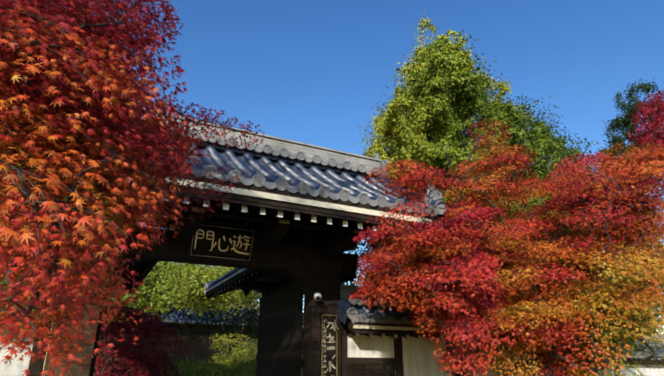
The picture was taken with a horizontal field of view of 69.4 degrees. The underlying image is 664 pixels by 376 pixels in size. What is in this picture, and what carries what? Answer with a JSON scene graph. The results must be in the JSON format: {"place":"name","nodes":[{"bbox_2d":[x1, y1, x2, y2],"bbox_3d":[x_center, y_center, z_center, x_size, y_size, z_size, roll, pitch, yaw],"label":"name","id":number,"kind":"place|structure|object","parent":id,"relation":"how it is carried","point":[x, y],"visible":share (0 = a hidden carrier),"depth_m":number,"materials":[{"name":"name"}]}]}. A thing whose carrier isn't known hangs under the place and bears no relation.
{"place":"outdoors","nodes":[
{"label":"outdoors","id":0,"kind":"place"},
{"bbox_2d":[0,0,263,375],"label":"maple","id":1,"kind":"object","parent":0,"point":[13,110],"depth_m":1.93,"materials":[{"name":"red plant"}]},
{"bbox_2d":[93,300,188,375],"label":"garden maple","id":2,"kind":"object","parent":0,"point":[114,330],"depth_m":10.26,"materials":[{"name":"red plant"}]},
{"bbox_2d":[102,261,261,363],"bbox_3d":[-6.191,4.595,19.879,8.075,8.520,9.814,10,-23,-25],"label":"tree","id":3,"kind":"object","parent":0,"point":[185,292],"depth_m":16.85,"materials":[{"name":"green plant"}]},
{"bbox_2d":[94,320,303,375],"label":"wooden hall","id":4,"kind":"object","parent":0,"point":[197,351],"visible":0.06,"depth_m":31.97,"materials":[{"name":"brown wood"}]},
{"bbox_2d":[144,305,303,323],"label":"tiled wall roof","id":5,"kind":"structure","parent":4,"relation":"on","point":[173,317],"depth_m":33.06,"materials":[{"name":"grey tile"}]},
{"bbox_2d":[149,305,303,327],"bbox_3d":[-9.856,9.258,35.673,16.469,2.333,8.490,10,-23,-25],"label":"hall cap","id":6,"kind":"object","parent":5,"relation":"on","point":[204,321],"depth_m":31.31,"materials":[{"name":"grey tile"}]},
{"bbox_2d":[149,355,256,375],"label":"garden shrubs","id":7,"kind":"object","parent":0,"point":[187,368],"depth_m":12.42,"materials":[{"name":"green plant"}]},
{"bbox_2d":[159,262,303,358],"bbox_3d":[-4.620,4.225,24.985,11.734,12.808,11.318,10,-23,-25],"label":"tree","id":8,"kind":"object","parent":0,"point":[251,320],"depth_m":23.46,"materials":[{"name":"green plant"}]},
{"bbox_2d":[210,333,257,375],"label":"shrub","id":9,"kind":"object","parent":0,"point":[234,353],"depth_m":14.63,"materials":[{"name":"green plant"}]},
{"bbox_2d":[0,170,663,375],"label":"gate","id":10,"kind":"structure","parent":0,"point":[326,266],"depth_m":7.52,"materials":[{"name":"black wood"}]},
{"bbox_2d":[43,234,111,375],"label":"wooden post","id":11,"kind":"object","parent":10,"relation":"attached to","point":[75,368],"visible":0.11,"depth_m":5.92,"materials":[{"name":"brown wood"}]},
{"bbox_2d":[32,177,442,331],"bbox_3d":[-2.286,1.485,8.276,11.140,1.899,6.098,10,-23,-25],"label":"fascia board","id":12,"kind":"object","parent":10,"relation":"attached to","point":[277,197],"visible":0.06,"depth_m":6.32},
{"bbox_2d":[89,224,394,375],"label":"gate board","id":13,"kind":"object","parent":10,"relation":"attached to","point":[281,333],"visible":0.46,"depth_m":7.68,"materials":[{"name":"brown wood"}]},
{"bbox_2d":[191,225,338,375],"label":"sign frame","id":14,"kind":"object","parent":10,"relation":"attached to","point":[330,348],"visible":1,"depth_m":7.32,"materials":[{"name":"black wood"}]},
{"bbox_2d":[194,230,336,328],"bbox_3d":[-0.938,2.194,6.950,2.332,2.989,0.093,10,-23,-25],"label":"lettering","id":15,"kind":"object","parent":10,"relation":"attached to","point":[235,250],"visible":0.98,"depth_m":7.14},
{"bbox_2d":[314,291,321,300],"bbox_3d":[-0.228,1.694,7.501,0.141,0.158,0.157,10,-23,-25],"label":"security camera","id":16,"kind":"object","parent":10,"relation":"attached to","point":[317,293],"visible":0.9,"depth_m":7.46,"materials":[{"name":"white plastic"}]},
{"bbox_2d":[3,123,663,359],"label":"roof","id":17,"kind":"structure","parent":10,"relation":"on","point":[258,180],"depth_m":7.42,"materials":[{"name":"tile"}]},
{"bbox_2d":[23,110,663,340],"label":"gate ridge","id":18,"kind":"structure","parent":17,"relation":"on","point":[308,150],"depth_m":8.26,"materials":[{"name":"tile"}]},
{"bbox_2d":[19,133,663,354],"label":"roof tiles","id":19,"kind":"object","parent":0,"point":[268,167],"visible":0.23,"depth_m":7.62,"materials":[{"name":"grey tile"}]},
{"bbox_2d":[29,0,663,368],"label":"sky","id":20,"kind":"structure","parent":0,"point":[312,72],"materials":[{"name":"blue"}]},
{"bbox_2d":[342,237,375,285],"bbox_3d":[5.054,5.308,26.005,10.933,11.511,10.843,10,-23,-25],"label":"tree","id":21,"kind":"object","parent":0,"point":[348,251],"depth_m":25.70,"materials":[{"name":"blue plant"}]},
{"bbox_2d":[349,151,533,375],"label":"maple","id":22,"kind":"object","parent":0,"point":[452,251],"depth_m":5.73,"materials":[{"name":"red plant"}]},
{"bbox_2d":[353,30,598,238],"bbox_3d":[5.438,0.893,16.502,9.492,13.047,9.765,-1,-21,3],"label":"ginkgo","id":23,"kind":"object","parent":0,"point":[518,125],"depth_m":14.53,"materials":[{"name":"green plant"}]},
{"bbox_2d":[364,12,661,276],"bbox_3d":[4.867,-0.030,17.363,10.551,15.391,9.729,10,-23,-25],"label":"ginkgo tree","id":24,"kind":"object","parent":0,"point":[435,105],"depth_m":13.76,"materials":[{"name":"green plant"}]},
{"bbox_2d":[444,118,586,375],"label":"maple","id":25,"kind":"object","parent":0,"point":[510,315],"depth_m":7.02,"materials":[{"name":"plant"}]},
{"bbox_2d":[489,162,663,324],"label":"tree","id":26,"kind":"object","parent":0,"point":[622,245],"depth_m":15.91,"materials":[{"name":"red plant"}]},
{"bbox_2d":[506,106,663,375],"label":"maple","id":27,"kind":"object","parent":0,"point":[611,329],"depth_m":6.81,"materials":[{"name":"plant"}]},
{"bbox_2d":[595,78,663,333],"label":"tree","id":28,"kind":"object","parent":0,"point":[621,125],"depth_m":20.78,"materials":[{"name":"plant"}]},
{"bbox_2d":[626,89,663,190],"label":"maple","id":29,"kind":"object","parent":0,"point":[645,124],"depth_m":11.44,"materials":[{"name":"red plant"}]}
]}

